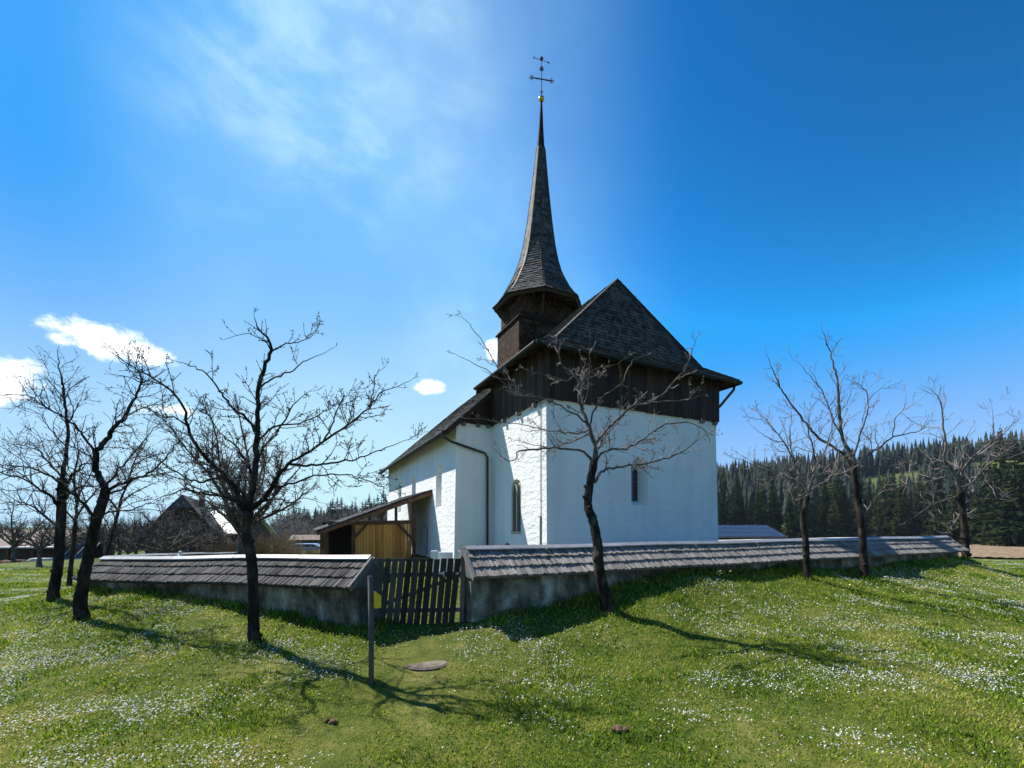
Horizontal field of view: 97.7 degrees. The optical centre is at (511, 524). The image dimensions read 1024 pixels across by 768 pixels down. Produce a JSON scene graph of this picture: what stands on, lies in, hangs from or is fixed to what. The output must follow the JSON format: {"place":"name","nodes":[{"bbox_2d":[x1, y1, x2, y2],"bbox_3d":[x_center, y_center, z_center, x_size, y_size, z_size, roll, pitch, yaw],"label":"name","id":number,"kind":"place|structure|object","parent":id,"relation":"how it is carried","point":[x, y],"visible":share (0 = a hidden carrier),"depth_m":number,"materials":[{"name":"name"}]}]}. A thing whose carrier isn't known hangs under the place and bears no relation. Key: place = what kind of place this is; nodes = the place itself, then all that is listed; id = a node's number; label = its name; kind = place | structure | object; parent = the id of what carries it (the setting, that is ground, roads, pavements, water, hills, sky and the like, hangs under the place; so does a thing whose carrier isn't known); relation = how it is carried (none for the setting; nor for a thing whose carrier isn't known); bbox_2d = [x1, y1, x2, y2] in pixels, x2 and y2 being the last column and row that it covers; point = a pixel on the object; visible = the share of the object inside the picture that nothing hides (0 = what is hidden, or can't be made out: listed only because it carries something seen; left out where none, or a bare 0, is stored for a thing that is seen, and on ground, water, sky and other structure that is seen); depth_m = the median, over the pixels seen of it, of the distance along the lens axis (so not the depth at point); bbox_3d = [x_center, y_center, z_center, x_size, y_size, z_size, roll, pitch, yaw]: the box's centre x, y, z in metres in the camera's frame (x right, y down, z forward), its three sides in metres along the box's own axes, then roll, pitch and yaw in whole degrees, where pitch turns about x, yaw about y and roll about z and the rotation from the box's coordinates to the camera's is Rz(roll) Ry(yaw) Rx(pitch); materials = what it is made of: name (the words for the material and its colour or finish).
{"place":"outdoors","nodes":[
{"label":"outdoors","id":0,"kind":"place"},
{"bbox_2d":[0,458,1023,767],"bbox_3d":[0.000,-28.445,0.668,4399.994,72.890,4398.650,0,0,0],"label":"ground","id":1,"kind":"structure","parent":0,"point":[430,650],"depth_m":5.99,"materials":[{"name":"green plant"}]},
{"bbox_2d":[0,494,54,562],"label":"orchard tree","id":2,"kind":"object","parent":1,"relation":"on","point":[12,542],"visible":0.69,"depth_m":37.88,"materials":[{"name":"brown plant"}]},
{"bbox_2d":[0,506,83,566],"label":"orchard tree","id":3,"kind":"object","parent":1,"relation":"on","point":[40,546],"visible":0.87,"depth_m":30.83,"materials":[{"name":"brown plant"}]},
{"bbox_2d":[24,510,88,545],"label":"orchard tree","id":4,"kind":"object","parent":1,"relation":"on","point":[69,537],"visible":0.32,"depth_m":41.57,"materials":[{"name":"brown plant"}]},
{"bbox_2d":[0,530,116,561],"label":"farm shed","id":5,"kind":"structure","parent":1,"relation":"on","point":[24,554],"depth_m":45.58,"materials":[{"name":"brown tile"}]},
{"bbox_2d":[0,346,131,601],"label":"cherry tree","id":6,"kind":"object","parent":1,"relation":"on","point":[54,585],"visible":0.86,"depth_m":10.59,"materials":[{"name":"brown plant"}]},
{"bbox_2d":[15,424,120,586],"bbox_3d":[-18.985,-0.859,19.100,5.225,7.398,1.767,0,0,0],"label":"cherry tree","id":7,"kind":"object","parent":1,"relation":"on","point":[69,582],"visible":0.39,"depth_m":19.04,"materials":[{"name":"brown plant"}]},
{"bbox_2d":[64,540,114,559],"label":"glazed leanto","id":8,"kind":"structure","parent":1,"relation":"on","point":[98,552],"depth_m":42.63,"materials":[{"name":"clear glass"}]},
{"bbox_2d":[65,506,119,557],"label":"orchard tree","id":9,"kind":"object","parent":1,"relation":"on","point":[82,539],"visible":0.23,"depth_m":39.35,"materials":[{"name":"brown plant"}]},
{"bbox_2d":[66,505,141,555],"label":"orchard tree","id":10,"kind":"object","parent":1,"relation":"on","point":[100,540],"visible":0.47,"depth_m":36.77,"materials":[{"name":"brown plant"}]},
{"bbox_2d":[0,340,214,620],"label":"cherry tree","id":11,"kind":"object","parent":1,"relation":"on","point":[82,586],"visible":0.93,"depth_m":8.77,"materials":[{"name":"brown plant"}]},
{"bbox_2d":[83,503,155,554],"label":"orchard tree","id":12,"kind":"object","parent":1,"relation":"on","point":[117,542],"visible":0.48,"depth_m":35.88,"materials":[{"name":"brown plant"}]},
{"bbox_2d":[83,423,177,555],"bbox_3d":[-26.819,-2.073,31.941,7.404,10.784,2.303,0,0,2],"label":"cherry tree","id":13,"kind":"object","parent":1,"relation":"on","point":[109,543],"visible":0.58,"depth_m":31.81,"materials":[{"name":"brown plant"}]},
{"bbox_2d":[103,507,161,553],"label":"orchard tree","id":14,"kind":"object","parent":1,"relation":"on","point":[138,525],"visible":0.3,"depth_m":38.96,"materials":[{"name":"brown plant"}]},
{"bbox_2d":[114,511,180,553],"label":"orchard tree","id":15,"kind":"object","parent":1,"relation":"on","point":[149,551],"visible":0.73,"depth_m":32.70,"materials":[{"name":"brown plant"}]},
{"bbox_2d":[126,499,193,546],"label":"orchard tree","id":16,"kind":"object","parent":1,"relation":"on","point":[169,512],"visible":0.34,"depth_m":40.59,"materials":[{"name":"brown plant"}]},
{"bbox_2d":[120,499,202,552],"bbox_3d":[-23.425,0.829,30.059,4.638,5.242,4.064,0,0,-29],"label":"orchard tree","id":17,"kind":"object","parent":1,"relation":"on","point":[161,549],"visible":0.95,"depth_m":30.05,"materials":[{"name":"brown plant"}]},
{"bbox_2d":[135,516,203,552],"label":"orchard tree","id":18,"kind":"object","parent":1,"relation":"on","point":[176,546],"visible":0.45,"depth_m":34.90,"materials":[{"name":"brown plant"}]},
{"bbox_2d":[128,493,234,553],"bbox_3d":[-46.321,0.427,64.582,10.400,10.000,17.800,0,0,-29],"label":"farmhouse","id":19,"kind":"object","parent":1,"relation":"on","point":[188,505],"visible":0.26,"depth_m":58.35,"materials":[{"name":"brown wood"}]},
{"bbox_2d":[159,507,209,552],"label":"orchard tree","id":20,"kind":"object","parent":1,"relation":"on","point":[185,549],"visible":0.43,"depth_m":40.12,"materials":[{"name":"brown plant"}]},
{"bbox_2d":[169,515,220,551],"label":"orchard tree","id":21,"kind":"object","parent":1,"relation":"on","point":[199,545],"visible":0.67,"depth_m":35.86,"materials":[{"name":"brown plant"}]},
{"bbox_2d":[179,508,233,551],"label":"orchard tree","id":22,"kind":"object","parent":1,"relation":"on","point":[207,524],"visible":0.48,"depth_m":41.77,"materials":[{"name":"brown plant"}]},
{"bbox_2d":[201,515,236,547],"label":"orchard tree","id":23,"kind":"object","parent":1,"relation":"on","point":[218,535],"visible":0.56,"depth_m":38.72,"materials":[{"name":"brown plant"}]},
{"bbox_2d":[71,552,390,626],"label":"churchyard wall","id":24,"kind":"structure","parent":1,"relation":"on","point":[331,588],"depth_m":8.84,"materials":[{"name":"paint"}]},
{"bbox_2d":[141,391,332,554],"bbox_3d":[-16.867,-2.600,27.044,10.853,10.488,8.250,0,0,21],"label":"broad tree","id":25,"kind":"object","parent":1,"relation":"on","point":[232,516],"visible":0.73,"depth_m":26.39,"materials":[{"name":"brown plant"}]},
{"bbox_2d":[200,529,279,553],"bbox_3d":[-18.730,1.449,30.942,4.766,3.042,4.258,0,0,-40],"label":"dry bush","id":26,"kind":"object","parent":1,"relation":"on","point":[226,548],"visible":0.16,"depth_m":30.59,"materials":[{"name":"brown plant"}]},
{"bbox_2d":[210,511,276,548],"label":"barn","id":27,"kind":"structure","parent":1,"relation":"on","point":[264,526],"depth_m":75.86,"materials":[{"name":"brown wood"}]},
{"bbox_2d":[101,307,427,643],"bbox_3d":[-4.173,-0.774,7.316,5.446,5.693,1.948,0,0,0],"label":"cherry tree","id":28,"kind":"object","parent":1,"relation":"on","point":[248,507],"visible":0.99,"depth_m":7.29,"materials":[{"name":"brown plant"}]},
{"bbox_2d":[232,526,308,554],"bbox_3d":[-16.819,1.419,30.951,5.062,3.095,4.589,0,0,45],"label":"dry bush","id":29,"kind":"object","parent":1,"relation":"on","point":[285,551],"visible":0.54,"depth_m":30.66,"materials":[{"name":"brown plant"}]},
{"bbox_2d":[264,509,293,543],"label":"broad tree","id":30,"kind":"object","parent":1,"relation":"on","point":[274,524],"visible":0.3,"depth_m":115.48,"materials":[{"name":"brown plant"}]},
{"bbox_2d":[271,508,307,546],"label":"broad tree","id":31,"kind":"object","parent":1,"relation":"on","point":[281,530],"visible":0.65,"depth_m":109.11,"materials":[{"name":"brown plant"}]},
{"bbox_2d":[275,508,318,534],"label":"broad tree","id":32,"kind":"object","parent":1,"relation":"on","point":[294,518],"visible":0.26,"depth_m":118.06,"materials":[{"name":"brown plant"}]},
{"bbox_2d":[281,515,313,541],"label":"broad tree","id":33,"kind":"object","parent":1,"relation":"on","point":[298,529],"visible":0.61,"depth_m":104.22,"materials":[{"name":"brown plant"}]},
{"bbox_2d":[276,542,319,554],"bbox_3d":[-16.311,1.995,33.906,3.771,1.957,3.089,0,0,0],"label":"dry bush","id":34,"kind":"object","parent":1,"relation":"on","point":[308,552],"visible":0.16,"depth_m":33.99,"materials":[{"name":"brown plant"}]},
{"bbox_2d":[290,535,319,550],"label":"barn","id":35,"kind":"structure","parent":1,"relation":"on","point":[313,538],"depth_m":92.34,"materials":[{"name":"brown wood"}]},
{"bbox_2d":[291,543,319,550],"bbox_3d":[-26.223,2.952,58.001,4.420,1.034,1.744,0,0,-6],"label":"van","id":36,"kind":"object","parent":1,"relation":"on","point":[315,546],"visible":0.34,"depth_m":57.22,"materials":[{"name":"blue paint"}]},
{"bbox_2d":[290,512,324,534],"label":"broad tree","id":37,"kind":"object","parent":1,"relation":"on","point":[314,526],"visible":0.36,"depth_m":110.90,"materials":[{"name":"brown plant"}]},
{"bbox_2d":[301,507,335,534],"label":"broad tree","id":38,"kind":"object","parent":1,"relation":"on","point":[320,516],"visible":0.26,"depth_m":117.71,"materials":[{"name":"brown plant"}]},
{"bbox_2d":[314,497,369,524],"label":"broad tree","id":39,"kind":"object","parent":1,"relation":"on","point":[341,512],"visible":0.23,"depth_m":122.43,"materials":[{"name":"brown plant"}]},
{"bbox_2d":[368,576,380,684],"bbox_3d":[-1.867,1.517,6.048,0.159,1.652,0.116,0,0,21],"label":"marker post","id":40,"kind":"object","parent":1,"relation":"on","point":[374,599],"visible":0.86,"depth_m":6.02,"materials":[{"name":"grey wood"}]},
{"bbox_2d":[405,660,448,670],"bbox_3d":[-1.305,2.231,6.838,0.750,0.339,0.750,0,0,0],"label":"flat stone","id":41,"kind":"object","parent":1,"relation":"on","point":[432,665],"visible":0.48,"depth_m":6.60,"materials":[{"name":"stone"}]},
{"bbox_2d":[438,552,452,570],"bbox_3d":[-2.024,1.282,13.620,0.546,0.904,0.320,0,0,0],"label":"gravestone","id":42,"kind":"object","parent":1,"relation":"on","point":[447,555],"visible":0.35,"depth_m":13.53,"materials":[{"name":"stone"}]},
{"bbox_2d":[460,556,464,621],"bbox_3d":[-0.924,1.355,8.390,0.118,1.526,0.160,0,0,0],"label":"gate post","id":43,"kind":"object","parent":1,"relation":"on","point":[462,601],"visible":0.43,"depth_m":8.34,"materials":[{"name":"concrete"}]},
{"bbox_2d":[375,558,460,624],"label":"picket gate","id":44,"kind":"structure","parent":43,"relation":"attached to","point":[450,574],"depth_m":8.35,"materials":[{"name":"brown wood"}]},
{"bbox_2d":[0,559,1023,767],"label":"meadow flowers","id":45,"kind":"object","parent":1,"relation":"on","point":[148,701],"visible":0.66,"depth_m":6.54,"materials":[{"name":"white plant"}]},
{"bbox_2d":[312,56,742,562],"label":"church","id":46,"kind":"structure","parent":1,"relation":"on","point":[462,485],"depth_m":17.67,"materials":[{"name":"white paint"}]},
{"bbox_2d":[511,483,520,533],"bbox_3d":[0.254,-0.617,17.090,0.220,1.955,0.920,0,0,-25],"label":"lancet window","id":47,"kind":"structure","parent":46,"relation":"in","point":[516,491],"depth_m":17.05,"materials":[{"name":"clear glass"}]},
{"bbox_2d":[631,468,636,500],"bbox_3d":[4.569,-1.538,17.115,0.512,1.276,0.090,0,0,-25],"label":"arched window","id":48,"kind":"structure","parent":46,"relation":"in","point":[633,473],"depth_m":17.10,"materials":[{"name":"black glass"}]},
{"bbox_2d":[446,313,721,613],"bbox_3d":[1.457,-1.034,8.718,5.401,5.698,1.665,0,0,0],"label":"cherry tree","id":49,"kind":"object","parent":1,"relation":"on","point":[605,599],"visible":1,"depth_m":8.63,"materials":[{"name":"brown plant"}]},
{"bbox_2d":[611,724,628,733],"bbox_3d":[1.182,2.258,4.915,0.206,0.106,0.132,0,0,-19],"label":"earth clod","id":50,"kind":"object","parent":1,"relation":"on","point":[617,728],"visible":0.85,"depth_m":4.88,"materials":[{"name":"brown soil"}]},
{"bbox_2d":[453,535,969,621],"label":"churchyard wall","id":51,"kind":"structure","parent":1,"relation":"on","point":[499,577],"depth_m":9.64,"materials":[{"name":"paint"}]},
{"bbox_2d":[717,484,726,524],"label":"spruce tree","id":52,"kind":"object","parent":1,"relation":"on","point":[721,515],"visible":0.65,"depth_m":146.89,"materials":[{"name":"green plant"}]},
{"bbox_2d":[717,468,731,523],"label":"spruce tree","id":53,"kind":"object","parent":1,"relation":"on","point":[723,486],"visible":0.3,"depth_m":157.35,"materials":[{"name":"green plant"}]},
{"bbox_2d":[729,473,745,524],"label":"spruce tree","id":54,"kind":"object","parent":1,"relation":"on","point":[736,516],"visible":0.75,"depth_m":149.85,"materials":[{"name":"green plant"}]},
{"bbox_2d":[733,483,747,524],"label":"spruce tree","id":55,"kind":"object","parent":1,"relation":"on","point":[742,512],"visible":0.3,"depth_m":153.42,"materials":[{"name":"green plant"}]},
{"bbox_2d":[746,496,753,524],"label":"spruce tree","id":56,"kind":"object","parent":1,"relation":"on","point":[748,514],"visible":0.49,"depth_m":155.21,"materials":[{"name":"green plant"}]},
{"bbox_2d":[718,525,787,539],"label":"solar barn","id":57,"kind":"structure","parent":1,"relation":"on","point":[729,532],"depth_m":63.44,"materials":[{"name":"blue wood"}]},
{"bbox_2d":[750,489,765,524],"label":"spruce tree","id":58,"kind":"object","parent":1,"relation":"on","point":[756,519],"visible":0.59,"depth_m":144.03,"materials":[{"name":"green plant"}]},
{"bbox_2d":[753,475,769,524],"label":"spruce tree","id":59,"kind":"object","parent":1,"relation":"on","point":[762,494],"visible":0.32,"depth_m":150.05,"materials":[{"name":"green plant"}]},
{"bbox_2d":[765,496,779,530],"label":"spruce tree","id":60,"kind":"object","parent":1,"relation":"on","point":[771,509],"visible":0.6,"depth_m":149.08,"materials":[{"name":"green plant"}]},
{"bbox_2d":[765,477,781,532],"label":"spruce tree","id":61,"kind":"object","parent":1,"relation":"on","point":[773,503],"visible":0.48,"depth_m":152.17,"materials":[{"name":"green plant"}]},
{"bbox_2d":[770,485,782,530],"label":"spruce tree","id":62,"kind":"object","parent":1,"relation":"on","point":[778,508],"visible":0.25,"depth_m":157.47,"materials":[{"name":"green plant"}]},
{"bbox_2d":[718,537,856,543],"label":"churchyard wall","id":63,"kind":"structure","parent":1,"relation":"on","point":[793,538],"depth_m":23.49,"materials":[{"name":"paint"}]},
{"bbox_2d":[782,485,795,538],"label":"spruce tree","id":64,"kind":"object","parent":1,"relation":"on","point":[788,521],"visible":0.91,"depth_m":144.28,"materials":[{"name":"green plant"}]},
{"bbox_2d":[782,472,799,530],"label":"spruce tree","id":65,"kind":"object","parent":1,"relation":"on","point":[793,483],"visible":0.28,"depth_m":165.48,"materials":[{"name":"green plant"}]},
{"bbox_2d":[722,391,865,579],"bbox_3d":[7.063,-0.969,11.519,3.873,4.977,1.953,0,0,0],"label":"cherry tree","id":66,"kind":"object","parent":1,"relation":"on","point":[805,546],"visible":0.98,"depth_m":11.30,"materials":[{"name":"brown plant"}]},
{"bbox_2d":[790,478,809,538],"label":"spruce tree","id":67,"kind":"object","parent":1,"relation":"on","point":[797,529],"visible":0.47,"depth_m":142.81,"materials":[{"name":"green plant"}]},
{"bbox_2d":[806,509,816,537],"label":"spruce tree","id":68,"kind":"object","parent":1,"relation":"on","point":[810,535],"visible":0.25,"depth_m":143.49,"materials":[{"name":"green plant"}]},
{"bbox_2d":[807,493,816,535],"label":"spruce tree","id":69,"kind":"object","parent":1,"relation":"on","point":[811,512],"visible":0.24,"depth_m":150.94,"materials":[{"name":"green plant"}]},
{"bbox_2d":[813,484,820,532],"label":"spruce tree","id":70,"kind":"object","parent":1,"relation":"on","point":[816,507],"visible":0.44,"depth_m":161.34,"materials":[{"name":"green plant"}]},
{"bbox_2d":[810,471,831,536],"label":"spruce tree","id":71,"kind":"object","parent":1,"relation":"on","point":[824,491],"visible":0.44,"depth_m":149.72,"materials":[{"name":"green plant"}]},
{"bbox_2d":[814,499,833,537],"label":"spruce tree","id":72,"kind":"object","parent":1,"relation":"on","point":[825,533],"visible":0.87,"depth_m":140.98,"materials":[{"name":"green plant"}]},
{"bbox_2d":[827,476,848,536],"bbox_3d":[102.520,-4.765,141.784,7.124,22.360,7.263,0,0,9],"label":"spruce tree","id":73,"kind":"object","parent":1,"relation":"on","point":[838,530],"visible":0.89,"depth_m":141.20,"materials":[{"name":"green plant"}]},
{"bbox_2d":[832,459,846,521],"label":"spruce tree","id":74,"kind":"object","parent":1,"relation":"on","point":[840,482],"visible":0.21,"depth_m":161.79,"materials":[{"name":"green plant"}]},
{"bbox_2d":[842,491,856,536],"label":"spruce tree","id":75,"kind":"object","parent":1,"relation":"on","point":[849,526],"visible":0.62,"depth_m":146.22,"materials":[{"name":"green plant"}]},
{"bbox_2d":[762,323,950,577],"bbox_3d":[9.393,-2.056,12.663,5.196,7.462,1.819,0,0,0],"label":"cherry tree","id":76,"kind":"object","parent":1,"relation":"on","point":[862,537],"visible":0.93,"depth_m":12.51,"materials":[{"name":"brown plant"}]},
{"bbox_2d":[849,466,869,536],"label":"spruce tree","id":77,"kind":"object","parent":1,"relation":"on","point":[855,525],"visible":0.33,"depth_m":148.67,"materials":[{"name":"green plant"}]},
{"bbox_2d":[864,482,874,524],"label":"spruce tree","id":78,"kind":"object","parent":1,"relation":"on","point":[868,494],"visible":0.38,"depth_m":151.60,"materials":[{"name":"green plant"}]},
{"bbox_2d":[717,428,1023,522],"bbox_3d":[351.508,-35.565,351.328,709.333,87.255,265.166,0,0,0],"label":"hill forest","id":79,"kind":"object","parent":1,"relation":"on","point":[750,487],"visible":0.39,"depth_m":271.16,"materials":[{"name":"green plant"}]},
{"bbox_2d":[865,492,878,536],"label":"spruce tree","id":80,"kind":"object","parent":1,"relation":"on","point":[870,520],"visible":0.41,"depth_m":144.30,"materials":[{"name":"green plant"}]},
{"bbox_2d":[867,483,887,536],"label":"spruce tree","id":81,"kind":"object","parent":1,"relation":"on","point":[877,531],"visible":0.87,"depth_m":138.80,"materials":[{"name":"green plant"}]},
{"bbox_2d":[876,465,889,523],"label":"spruce tree","id":82,"kind":"object","parent":1,"relation":"on","point":[881,488],"visible":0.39,"depth_m":163.26,"materials":[{"name":"green plant"}]},
{"bbox_2d":[881,469,898,536],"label":"spruce tree","id":83,"kind":"object","parent":1,"relation":"on","point":[887,512],"visible":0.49,"depth_m":148.06,"materials":[{"name":"green plant"}]},
{"bbox_2d":[886,484,912,536],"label":"spruce tree","id":84,"kind":"object","parent":1,"relation":"on","point":[911,530],"visible":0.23,"depth_m":142.43,"materials":[{"name":"green plant"}]},
{"bbox_2d":[890,476,910,536],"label":"spruce tree","id":85,"kind":"object","parent":1,"relation":"on","point":[896,532],"visible":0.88,"depth_m":137.94,"materials":[{"name":"green plant"}]},
{"bbox_2d":[905,489,915,535],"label":"spruce tree","id":86,"kind":"object","parent":1,"relation":"on","point":[909,504],"visible":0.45,"depth_m":150.77,"materials":[{"name":"green plant"}]},
{"bbox_2d":[910,472,929,534],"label":"spruce tree","id":87,"kind":"object","parent":1,"relation":"on","point":[918,497],"visible":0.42,"depth_m":150.56,"materials":[{"name":"green plant"}]},
{"bbox_2d":[913,488,934,535],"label":"spruce tree","id":88,"kind":"object","parent":1,"relation":"on","point":[922,523],"visible":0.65,"depth_m":140.16,"materials":[{"name":"green plant"}]},
{"bbox_2d":[917,473,933,517],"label":"spruce tree","id":89,"kind":"object","parent":1,"relation":"on","point":[926,486],"visible":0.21,"depth_m":151.38,"materials":[{"name":"green plant"}]},
{"bbox_2d":[923,466,947,535],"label":"spruce tree","id":90,"kind":"object","parent":1,"relation":"on","point":[938,530],"visible":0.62,"depth_m":129.65,"materials":[{"name":"green plant"}]},
{"bbox_2d":[930,461,951,513],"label":"spruce tree","id":91,"kind":"object","parent":1,"relation":"on","point":[940,475],"visible":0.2,"depth_m":159.23,"materials":[{"name":"green plant"}]},
{"bbox_2d":[918,483,975,541],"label":"cherry tree","id":92,"kind":"object","parent":1,"relation":"on","point":[952,530],"visible":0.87,"depth_m":23.95,"materials":[{"name":"brown plant"}]},
{"bbox_2d":[878,377,1023,557],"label":"cherry tree","id":93,"kind":"object","parent":1,"relation":"on","point":[964,531],"visible":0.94,"depth_m":16.96,"materials":[{"name":"brown plant"}]},
{"bbox_2d":[941,482,969,543],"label":"spruce tree","id":94,"kind":"object","parent":1,"relation":"on","point":[957,526],"visible":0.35,"depth_m":121.92,"materials":[{"name":"green plant"}]},
{"bbox_2d":[950,466,971,538],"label":"spruce tree","id":95,"kind":"object","parent":1,"relation":"on","point":[965,491],"visible":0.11,"depth_m":144.46,"materials":[{"name":"green plant"}]},
{"bbox_2d":[960,454,997,544],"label":"spruce tree","id":96,"kind":"object","parent":1,"relation":"on","point":[979,513],"visible":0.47,"depth_m":112.03,"materials":[{"name":"green plant"}]},
{"bbox_2d":[973,428,1020,545],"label":"spruce tree","id":97,"kind":"object","parent":1,"relation":"on","point":[1002,463],"visible":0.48,"depth_m":106.21,"materials":[{"name":"green plant"}]},
{"bbox_2d":[977,435,1023,546],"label":"spruce tree","id":98,"kind":"object","parent":1,"relation":"on","point":[1015,529],"visible":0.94,"depth_m":99.77,"materials":[{"name":"green plant"}]},
{"bbox_2d":[0,0,1023,526],"label":"sky","id":99,"kind":"structure","parent":0,"point":[756,174],"materials":[{"name":"blue"}]},
{"bbox_2d":[958,544,1023,557],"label":"ploughed field","id":100,"kind":"structure","parent":0,"point":[979,550],"depth_m":61.03,"materials":[{"name":"soil"}]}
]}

